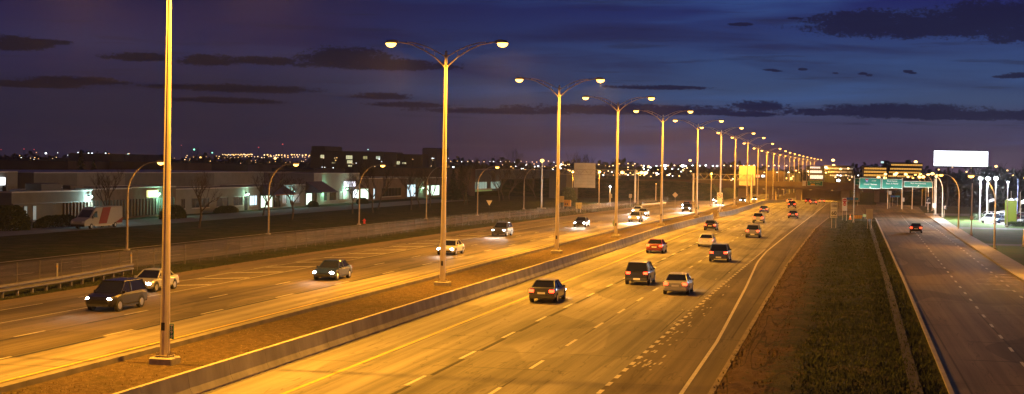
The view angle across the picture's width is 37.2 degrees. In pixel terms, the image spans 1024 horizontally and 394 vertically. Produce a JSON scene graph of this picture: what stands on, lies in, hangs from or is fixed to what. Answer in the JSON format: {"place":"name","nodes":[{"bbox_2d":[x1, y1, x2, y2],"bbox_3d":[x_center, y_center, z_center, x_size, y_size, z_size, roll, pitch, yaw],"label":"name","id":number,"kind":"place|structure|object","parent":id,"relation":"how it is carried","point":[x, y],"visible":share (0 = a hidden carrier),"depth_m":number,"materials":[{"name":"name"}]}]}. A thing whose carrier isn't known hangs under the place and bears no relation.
{"place":"outdoors","nodes":[
{"label":"outdoors","id":0,"kind":"place"},
{"bbox_2d":[70,206,122,228],"bbox_3d":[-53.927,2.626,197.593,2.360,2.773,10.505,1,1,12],"label":"delivery van","id":1,"kind":"object","parent":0,"point":[91,217],"visible":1,"depth_m":195.99,"materials":[{"name":"white metal"}]},
{"bbox_2d":[134,268,178,291],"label":"sedan car","id":2,"kind":"object","parent":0,"point":[151,277],"visible":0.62,"depth_m":104.00,"materials":[{"name":"silver paint"}]},
{"bbox_2d":[0,199,465,235],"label":"parking lot","id":3,"kind":"structure","parent":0,"point":[147,221],"depth_m":246.07,"materials":[{"name":"asphalt"}]},
{"bbox_2d":[313,259,351,279],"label":"sedan car","id":4,"kind":"object","parent":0,"point":[336,269],"visible":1,"depth_m":116.86,"materials":[{"name":"blue paint"}]},
{"bbox_2d":[0,201,681,304],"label":"shoulder","id":5,"kind":"object","parent":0,"point":[95,287],"visible":0.65,"depth_m":138.41},
{"bbox_2d":[0,200,695,284],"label":"service road","id":6,"kind":"structure","parent":0,"point":[180,250],"depth_m":156.93,"materials":[{"name":"asphalt"}]},
{"bbox_2d":[124,160,163,249],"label":"street lamp","id":7,"kind":"object","parent":6,"relation":"on","point":[160,162],"visible":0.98,"depth_m":150.05,"materials":[{"name":"metal"}]},
{"bbox_2d":[0,200,629,262],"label":"kerb","id":8,"kind":"structure","parent":6,"relation":"on","point":[232,237],"depth_m":171.31,"materials":[{"name":"concrete"}]},
{"bbox_2d":[0,199,749,357],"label":"oncoming outer lanes","id":9,"kind":"structure","parent":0,"point":[63,328],"depth_m":108.70,"materials":[{"name":"asphalt"}]},
{"bbox_2d":[85,277,146,311],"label":"suv car","id":10,"kind":"object","parent":9,"relation":"on","point":[118,294],"visible":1,"depth_m":90.44,"materials":[{"name":"black paint"}]},
{"bbox_2d":[0,215,658,358],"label":"oncoming white lines","id":11,"kind":"object","parent":9,"relation":"on","point":[280,272],"visible":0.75,"depth_m":125.10,"materials":[{"name":"paint"}]},
{"bbox_2d":[0,189,787,384],"bbox_3d":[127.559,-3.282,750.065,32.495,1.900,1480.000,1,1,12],"label":"oncoming carriageway","id":12,"kind":"structure","parent":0,"point":[12,367],"depth_m":89.85,"materials":[{"name":"asphalt"}]},
{"bbox_2d":[0,201,748,392],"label":"median kerb","id":13,"kind":"structure","parent":12,"relation":"on","point":[11,386],"depth_m":81.36,"materials":[{"name":"concrete"}]},
{"bbox_2d":[0,200,762,381],"bbox_3d":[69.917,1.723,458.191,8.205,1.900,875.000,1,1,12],"label":"oncoming yellow line","id":14,"kind":"object","parent":12,"relation":"on","point":[266,315],"visible":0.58,"depth_m":85.83,"materials":[{"name":"paint"}]},
{"bbox_2d":[0,193,795,393],"bbox_3d":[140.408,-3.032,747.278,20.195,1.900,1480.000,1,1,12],"label":"median","id":15,"kind":"object","parent":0,"point":[205,356],"visible":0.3,"depth_m":81.34,"materials":[{"name":"concrete"}]},
{"bbox_2d":[149,0,180,365],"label":"street lamp","id":16,"kind":"object","parent":15,"relation":"on","point":[165,356],"visible":1,"depth_m":66.62,"materials":[{"name":"metal"}]},
{"bbox_2d":[11,223,660,393],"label":"gravel","id":17,"kind":"structure","parent":15,"relation":"on","point":[294,321],"depth_m":79.76,"materials":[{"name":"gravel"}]},
{"bbox_2d":[113,213,713,393],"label":"concrete barrier","id":18,"kind":"object","parent":15,"relation":"on","point":[208,377],"visible":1,"depth_m":76.69,"materials":[{"name":"concrete"}]},
{"bbox_2d":[385,39,507,285],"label":"street lamp","id":19,"kind":"object","parent":15,"relation":"on","point":[442,280],"visible":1,"depth_m":112.50,"materials":[{"name":"metal"}]},
{"bbox_2d":[515,77,604,253],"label":"street lamp","id":20,"kind":"object","parent":15,"relation":"on","point":[556,250],"visible":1,"depth_m":157.03,"materials":[{"name":"metal"}]},
{"bbox_2d":[583,95,654,237],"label":"street lamp","id":21,"kind":"object","parent":15,"relation":"on","point":[615,233],"visible":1,"depth_m":195.44,"materials":[{"name":"metal"}]},
{"bbox_2d":[633,109,692,225],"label":"street lamp","id":22,"kind":"object","parent":15,"relation":"on","point":[661,223],"visible":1,"depth_m":238.29,"materials":[{"name":"metal"}]},
{"bbox_2d":[673,119,723,216],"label":"street lamp","id":23,"kind":"object","parent":15,"relation":"on","point":[696,204],"visible":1,"depth_m":281.99,"materials":[{"name":"metal"}]},
{"bbox_2d":[716,199,785,216],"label":"concrete barrier","id":24,"kind":"object","parent":15,"relation":"on","point":[735,211],"visible":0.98,"depth_m":339.42,"materials":[{"name":"concrete"}]},
{"bbox_2d":[437,239,463,254],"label":"sedan car","id":25,"kind":"object","parent":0,"point":[454,246],"visible":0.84,"depth_m":151.97,"materials":[{"name":"white paint"}]},
{"bbox_2d":[492,222,512,235],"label":"suv car","id":26,"kind":"object","parent":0,"point":[506,228],"visible":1,"depth_m":193.79,"materials":[{"name":"grey paint"}]},
{"bbox_2d":[0,178,1023,393],"bbox_3d":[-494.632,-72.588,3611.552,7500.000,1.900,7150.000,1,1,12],"label":"ground","id":27,"kind":"structure","parent":0,"point":[22,248],"depth_m":202.09,"materials":[{"name":"green plant"}]},
{"bbox_2d":[0,205,30,230],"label":"hedge","id":28,"kind":"object","parent":27,"relation":"on","point":[19,214],"visible":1,"depth_m":186.70,"materials":[{"name":"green plant"}]},
{"bbox_2d":[0,171,92,227],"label":"commercial building","id":29,"kind":"structure","parent":27,"relation":"on","point":[36,201],"depth_m":205.62,"materials":[{"name":"grey paint"}]},
{"bbox_2d":[32,214,75,227],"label":"hedge","id":30,"kind":"object","parent":27,"relation":"on","point":[40,222],"visible":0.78,"depth_m":197.84,"materials":[{"name":"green plant"}]},
{"bbox_2d":[0,160,110,169],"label":"warehouse","id":31,"kind":"structure","parent":27,"relation":"on","point":[37,165],"depth_m":417.96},
{"bbox_2d":[0,263,133,297],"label":"guardrail","id":32,"kind":"object","parent":27,"relation":"on","point":[46,282],"visible":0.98,"depth_m":105.40,"materials":[{"name":"metal"}]},
{"bbox_2d":[18,171,132,218],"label":"commercial building","id":33,"kind":"structure","parent":27,"relation":"on","point":[118,197],"depth_m":226.63,"materials":[{"name":"grey paint"}]},
{"bbox_2d":[0,170,175,217],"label":"commercial building","id":34,"kind":"structure","parent":27,"relation":"on","point":[147,200],"depth_m":239.78,"materials":[{"name":"paint"}]},
{"bbox_2d":[91,167,126,225],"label":"bare tree","id":35,"kind":"object","parent":27,"relation":"on","point":[106,187],"visible":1,"depth_m":202.64,"materials":[{"name":"brown plant"}]},
{"bbox_2d":[69,153,163,161],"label":"warehouse","id":36,"kind":"structure","parent":27,"relation":"on","point":[118,157],"depth_m":566.69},
{"bbox_2d":[45,170,258,213],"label":"commercial building","id":37,"kind":"structure","parent":27,"relation":"on","point":[239,198],"depth_m":268.65,"materials":[{"name":"paint"}]},
{"bbox_2d":[109,161,210,170],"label":"warehouse","id":38,"kind":"structure","parent":27,"relation":"on","point":[134,165],"depth_m":433.74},
{"bbox_2d":[158,205,186,218],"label":"hedge","id":39,"kind":"object","parent":27,"relation":"on","point":[179,210],"visible":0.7,"depth_m":233.57,"materials":[{"name":"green plant"}]},
{"bbox_2d":[191,168,222,227],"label":"bare tree","id":40,"kind":"object","parent":27,"relation":"on","point":[200,192],"visible":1,"depth_m":201.13,"materials":[{"name":"brown plant"}]},
{"bbox_2d":[126,170,304,208],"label":"commercial building","id":41,"kind":"structure","parent":27,"relation":"on","point":[279,198],"depth_m":298.88,"materials":[{"name":"paint"}]},
{"bbox_2d":[212,205,238,213],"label":"hedge","id":42,"kind":"object","parent":27,"relation":"on","point":[229,209],"visible":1,"depth_m":261.69,"materials":[{"name":"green plant"}]},
{"bbox_2d":[211,163,282,171],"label":"warehouse","id":43,"kind":"structure","parent":27,"relation":"on","point":[240,167],"depth_m":470.07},
{"bbox_2d":[0,219,520,299],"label":"grass","id":44,"kind":"structure","parent":27,"relation":"on","point":[403,235],"depth_m":147.77,"materials":[{"name":"plant"}]},
{"bbox_2d":[251,170,290,215],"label":"bare tree","id":45,"kind":"object","parent":27,"relation":"on","point":[260,188],"visible":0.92,"depth_m":252.60,"materials":[{"name":"brown plant"}]},
{"bbox_2d":[19,152,562,168],"bbox_3d":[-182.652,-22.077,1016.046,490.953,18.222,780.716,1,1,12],"label":"town lights","id":46,"kind":"object","parent":27,"relation":"on","point":[335,165],"visible":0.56,"depth_m":920.28,"materials":[{"name":"metal"}]},
{"bbox_2d":[279,177,310,219],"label":"bare tree","id":47,"kind":"object","parent":27,"relation":"on","point":[289,187],"visible":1,"depth_m":239.01,"materials":[{"name":"brown plant"}]},
{"bbox_2d":[272,168,344,172],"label":"warehouse","id":48,"kind":"structure","parent":27,"relation":"on","point":[309,170],"depth_m":486.86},
{"bbox_2d":[264,172,359,204],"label":"commercial building","id":49,"kind":"structure","parent":27,"relation":"on","point":[333,181],"depth_m":330.88,"materials":[{"name":"white paint"}]},
{"bbox_2d":[305,181,337,205],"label":"commercial building","id":50,"kind":"structure","parent":27,"relation":"on","point":[319,186],"depth_m":318.05,"materials":[{"name":"brown paint"}]},
{"bbox_2d":[0,196,667,282],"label":"chain link fence","id":51,"kind":"object","parent":27,"relation":"on","point":[27,277],"visible":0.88,"depth_m":150.57,"materials":[{"name":"beige"}]},
{"bbox_2d":[340,173,367,212],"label":"bare tree","id":52,"kind":"object","parent":27,"relation":"on","point":[351,183],"visible":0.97,"depth_m":274.10,"materials":[{"name":"brown plant"}]},
{"bbox_2d":[310,151,402,176],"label":"office building","id":53,"kind":"structure","parent":27,"relation":"on","point":[343,159],"depth_m":649.88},
{"bbox_2d":[350,158,376,212],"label":"bare tree","id":54,"kind":"object","parent":27,"relation":"on","point":[365,177],"visible":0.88,"depth_m":278.62,"materials":[{"name":"brown plant"}]},
{"bbox_2d":[359,177,404,200],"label":"commercial building","id":55,"kind":"structure","parent":27,"relation":"on","point":[395,189],"depth_m":376.75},
{"bbox_2d":[382,187,400,196],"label":"window","id":56,"kind":"structure","parent":55,"relation":"in","point":[395,191],"depth_m":384.33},
{"bbox_2d":[377,161,399,208],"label":"bare tree","id":57,"kind":"object","parent":27,"relation":"on","point":[386,172],"visible":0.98,"depth_m":302.57,"materials":[{"name":"brown plant"}]},
{"bbox_2d":[371,176,446,197],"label":"commercial building","id":58,"kind":"structure","parent":27,"relation":"on","point":[437,191],"depth_m":421.55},
{"bbox_2d":[396,167,427,209],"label":"bare tree","id":59,"kind":"object","parent":27,"relation":"on","point":[409,184],"visible":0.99,"depth_m":298.69,"materials":[{"name":"brown plant"}]},
{"bbox_2d":[397,154,427,166],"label":"office building","id":60,"kind":"structure","parent":27,"relation":"on","point":[417,160],"depth_m":664.61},
{"bbox_2d":[368,167,474,195],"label":"warehouse","id":61,"kind":"structure","parent":27,"relation":"on","point":[471,188],"depth_m":447.55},
{"bbox_2d":[422,148,448,167],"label":"office building","id":62,"kind":"structure","parent":27,"relation":"on","point":[436,154],"depth_m":673.14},
{"bbox_2d":[446,169,459,200],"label":"conifer","id":63,"kind":"object","parent":27,"relation":"on","point":[452,192],"visible":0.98,"depth_m":381.27,"materials":[{"name":"green plant"}]},
{"bbox_2d":[0,150,1023,185],"bbox_3d":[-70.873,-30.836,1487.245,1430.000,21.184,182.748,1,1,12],"label":"treeline","id":64,"kind":"object","parent":27,"relation":"on","point":[959,177],"visible":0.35,"depth_m":1434.63,"materials":[{"name":"plant"}]},
{"bbox_2d":[502,159,530,199],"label":"bare tree","id":65,"kind":"object","parent":27,"relation":"on","point":[521,172],"visible":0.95,"depth_m":396.34,"materials":[{"name":"brown plant"}]},
{"bbox_2d":[549,171,577,197],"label":"warehouse","id":66,"kind":"structure","parent":27,"relation":"on","point":[565,180],"depth_m":447.64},
{"bbox_2d":[559,187,576,205],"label":"round bush","id":67,"kind":"object","parent":27,"relation":"on","point":[569,193],"visible":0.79,"depth_m":349.22,"materials":[{"name":"green plant"}]},
{"bbox_2d":[560,169,635,201],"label":"sign gantry","id":68,"kind":"object","parent":27,"relation":"on","point":[634,175],"visible":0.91,"depth_m":397.94,"materials":[{"name":"metal"}]},
{"bbox_2d":[574,163,595,187],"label":"blank sign","id":69,"kind":"object","parent":68,"relation":"attached to","point":[580,179],"visible":1,"depth_m":400.74,"materials":[{"name":"metal"}]},
{"bbox_2d":[691,173,752,202],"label":"sign gantry","id":70,"kind":"object","parent":27,"relation":"on","point":[721,179],"visible":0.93,"depth_m":426.88,"materials":[{"name":"metal"}]},
{"bbox_2d":[739,166,754,185],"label":"blank sign","id":71,"kind":"object","parent":70,"relation":"attached to","point":[751,170],"visible":0.82,"depth_m":426.40,"materials":[{"name":"metal"}]},
{"bbox_2d":[755,170,785,193],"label":"shop building","id":72,"kind":"structure","parent":27,"relation":"on","point":[782,176],"depth_m":691.15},
{"bbox_2d":[629,179,933,201],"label":"overpass bridge","id":73,"kind":"structure","parent":27,"relation":"on","point":[835,191],"depth_m":553.82,"materials":[{"name":"concrete"}]},
{"bbox_2d":[809,166,824,181],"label":"office building","id":74,"kind":"structure","parent":27,"relation":"on","point":[816,173],"depth_m":882.42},
{"bbox_2d":[824,165,852,182],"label":"office building","id":75,"kind":"structure","parent":27,"relation":"on","point":[832,171],"depth_m":958.27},
{"bbox_2d":[862,166,886,192],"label":"office building","id":76,"kind":"structure","parent":27,"relation":"on","point":[872,171],"depth_m":797.72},
{"bbox_2d":[861,178,935,209],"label":"sign gantry","id":77,"kind":"object","parent":27,"relation":"on","point":[912,193],"visible":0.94,"depth_m":372.88,"materials":[{"name":"metal"}]},
{"bbox_2d":[859,178,880,188],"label":"guide sign","id":78,"kind":"object","parent":77,"relation":"attached to","point":[869,183],"visible":1,"depth_m":374.67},
{"bbox_2d":[882,179,902,188],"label":"guide sign","id":79,"kind":"object","parent":77,"relation":"attached to","point":[892,183],"visible":1,"depth_m":373.54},
{"bbox_2d":[904,181,932,187],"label":"guide sign","id":80,"kind":"object","parent":77,"relation":"attached to","point":[926,184],"visible":1,"depth_m":372.21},
{"bbox_2d":[887,162,922,192],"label":"office building","id":81,"kind":"structure","parent":27,"relation":"on","point":[909,169],"depth_m":804.09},
{"bbox_2d":[875,218,954,393],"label":"kerb","id":82,"kind":"structure","parent":27,"relation":"on","point":[941,369],"depth_m":84.25,"materials":[{"name":"concrete"}]},
{"bbox_2d":[933,150,988,206],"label":"billboard","id":83,"kind":"object","parent":27,"relation":"on","point":[948,159],"visible":0.81,"depth_m":432.62,"materials":[{"name":"metal"}]},
{"bbox_2d":[924,181,1023,207],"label":"undergrowth","id":84,"kind":"object","parent":27,"relation":"on","point":[965,198],"visible":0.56,"depth_m":459.23,"materials":[{"name":"plant"}]},
{"bbox_2d":[990,162,1019,201],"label":"bare tree","id":85,"kind":"object","parent":27,"relation":"on","point":[1004,179],"visible":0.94,"depth_m":497.70,"materials":[{"name":"brown plant"}]},
{"bbox_2d":[0,0,1023,173],"label":"sky","id":86,"kind":"structure","parent":0,"point":[847,82],"materials":[{"name":"blue"}]},
{"bbox_2d":[202,197,830,393],"bbox_3d":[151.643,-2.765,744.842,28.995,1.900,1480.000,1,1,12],"label":"carriageway","id":87,"kind":"structure","parent":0,"point":[591,360],"depth_m":81.16,"materials":[{"name":"asphalt"}]},
{"bbox_2d":[0,214,766,393],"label":"tar seams","id":88,"kind":"object","parent":87,"relation":"on","point":[434,373],"visible":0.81,"depth_m":87.56,"materials":[{"name":"asphalt"}]},
{"bbox_2d":[281,203,778,393],"bbox_3d":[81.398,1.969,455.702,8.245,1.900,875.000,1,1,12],"label":"yellow edge line","id":89,"kind":"object","parent":87,"relation":"on","point":[306,384],"visible":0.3,"depth_m":77.98,"materials":[{"name":"paint"}]},
{"bbox_2d":[405,204,826,393],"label":"white lane lines","id":90,"kind":"object","parent":87,"relation":"on","point":[689,381],"visible":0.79,"depth_m":80.98,"materials":[{"name":"paint"}]},
{"bbox_2d":[663,272,693,294],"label":"sedan car","id":91,"kind":"object","parent":87,"relation":"on","point":[677,281],"visible":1,"depth_m":108.30,"materials":[{"name":"silver paint"}]},
{"bbox_2d":[698,233,716,246],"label":"sedan car","id":92,"kind":"object","parent":87,"relation":"on","point":[706,239],"visible":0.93,"depth_m":175.23,"materials":[{"name":"white paint"}]},
{"bbox_2d":[709,243,731,261],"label":"suv car","id":93,"kind":"object","parent":87,"relation":"on","point":[720,250],"visible":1,"depth_m":147.02,"materials":[{"name":"black paint"}]},
{"bbox_2d":[745,224,761,237],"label":"suv car","id":94,"kind":"object","parent":87,"relation":"on","point":[753,229],"visible":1,"depth_m":200.73,"materials":[{"name":"grey paint"}]},
{"bbox_2d":[529,278,565,302],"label":"sedan car","id":95,"kind":"object","parent":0,"point":[548,288],"visible":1,"depth_m":100.28,"materials":[{"name":"grey paint"}]},
{"bbox_2d":[475,178,737,199],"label":"embankment","id":96,"kind":"structure","parent":0,"point":[681,189],"depth_m":545.20,"materials":[{"name":"plant"}]},
{"bbox_2d":[475,169,556,191],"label":"commercial building","id":97,"kind":"structure","parent":96,"relation":"on","point":[485,183],"depth_m":544.71,"materials":[{"name":"brown"}]},
{"bbox_2d":[625,260,655,284],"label":"suv car","id":98,"kind":"object","parent":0,"point":[636,270],"visible":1,"depth_m":116.58,"materials":[{"name":"black paint"}]},
{"bbox_2d":[646,238,666,252],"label":"sedan car","id":99,"kind":"object","parent":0,"point":[656,245],"visible":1,"depth_m":160.76,"materials":[{"name":"red paint"}]},
{"bbox_2d":[596,202,841,393],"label":"exit lane","id":100,"kind":"structure","parent":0,"point":[686,352],"depth_m":83.19,"materials":[{"name":"asphalt"}]},
{"bbox_2d":[633,272,1017,369],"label":"worn paint traces","id":101,"kind":"object","parent":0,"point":[705,315],"visible":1,"depth_m":82.34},
{"bbox_2d":[714,215,948,393],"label":"grass island","id":102,"kind":"structure","parent":0,"point":[784,374],"depth_m":84.21,"materials":[{"name":"plant"}]},
{"bbox_2d":[708,217,828,393],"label":"edge kerb","id":103,"kind":"structure","parent":102,"relation":"on","point":[728,363],"depth_m":83.56,"materials":[{"name":"concrete"}]},
{"bbox_2d":[718,231,828,393],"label":"dirt clods","id":104,"kind":"object","parent":102,"relation":"on","point":[734,365],"visible":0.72,"depth_m":81.92,"materials":[{"name":"soil"}]},
{"bbox_2d":[713,228,834,393],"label":"weeds","id":105,"kind":"object","parent":102,"relation":"on","point":[782,320],"visible":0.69,"depth_m":85.24,"materials":[{"name":"plant"}]},
{"bbox_2d":[789,220,946,393],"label":"grass","id":106,"kind":"structure","parent":102,"relation":"on","point":[922,380],"depth_m":84.60,"materials":[{"name":"plant"}]},
{"bbox_2d":[829,204,875,219],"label":"link road","id":107,"kind":"structure","parent":0,"point":[859,209],"depth_m":352.64,"materials":[{"name":"asphalt"}]},
{"bbox_2d":[868,220,923,393],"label":"drainage path","id":108,"kind":"structure","parent":0,"point":[915,378],"depth_m":84.41,"materials":[{"name":"concrete"}]},
{"bbox_2d":[876,202,1023,393],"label":"service road","id":109,"kind":"structure","parent":0,"point":[976,355],"depth_m":106.37,"materials":[{"name":"asphalt"}]},
{"bbox_2d":[915,220,1023,366],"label":"service road dashes","id":110,"kind":"object","parent":109,"relation":"on","point":[1010,348],"visible":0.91,"depth_m":120.33,"materials":[{"name":"white paint"}]},
{"bbox_2d":[890,185,1023,207],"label":"embankment","id":111,"kind":"structure","parent":0,"point":[918,198],"depth_m":507.32,"materials":[{"name":"green plant"}]},
{"bbox_2d":[925,213,1023,281],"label":"sidewalk","id":112,"kind":"structure","parent":0,"point":[1009,265],"depth_m":177.99,"materials":[{"name":"concrete"}]},
{"bbox_2d":[936,213,1022,245],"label":"side streets","id":113,"kind":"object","parent":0,"point":[948,214],"visible":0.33,"depth_m":250.65,"materials":[{"name":"asphalt"}]},
{"bbox_2d":[938,215,1023,265],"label":"lawn","id":114,"kind":"structure","parent":0,"point":[1004,236],"depth_m":225.16,"materials":[{"name":"green plant"}]},
{"bbox_2d":[968,174,996,248],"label":"street lamp","id":115,"kind":"object","parent":114,"relation":"on","point":[972,176],"visible":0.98,"depth_m":182.85,"materials":[{"name":"metal"}]},
{"bbox_2d":[1004,200,1016,223],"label":"dealer sign","id":116,"kind":"object","parent":114,"relation":"on","point":[1012,210],"visible":0.96,"depth_m":265.50,"materials":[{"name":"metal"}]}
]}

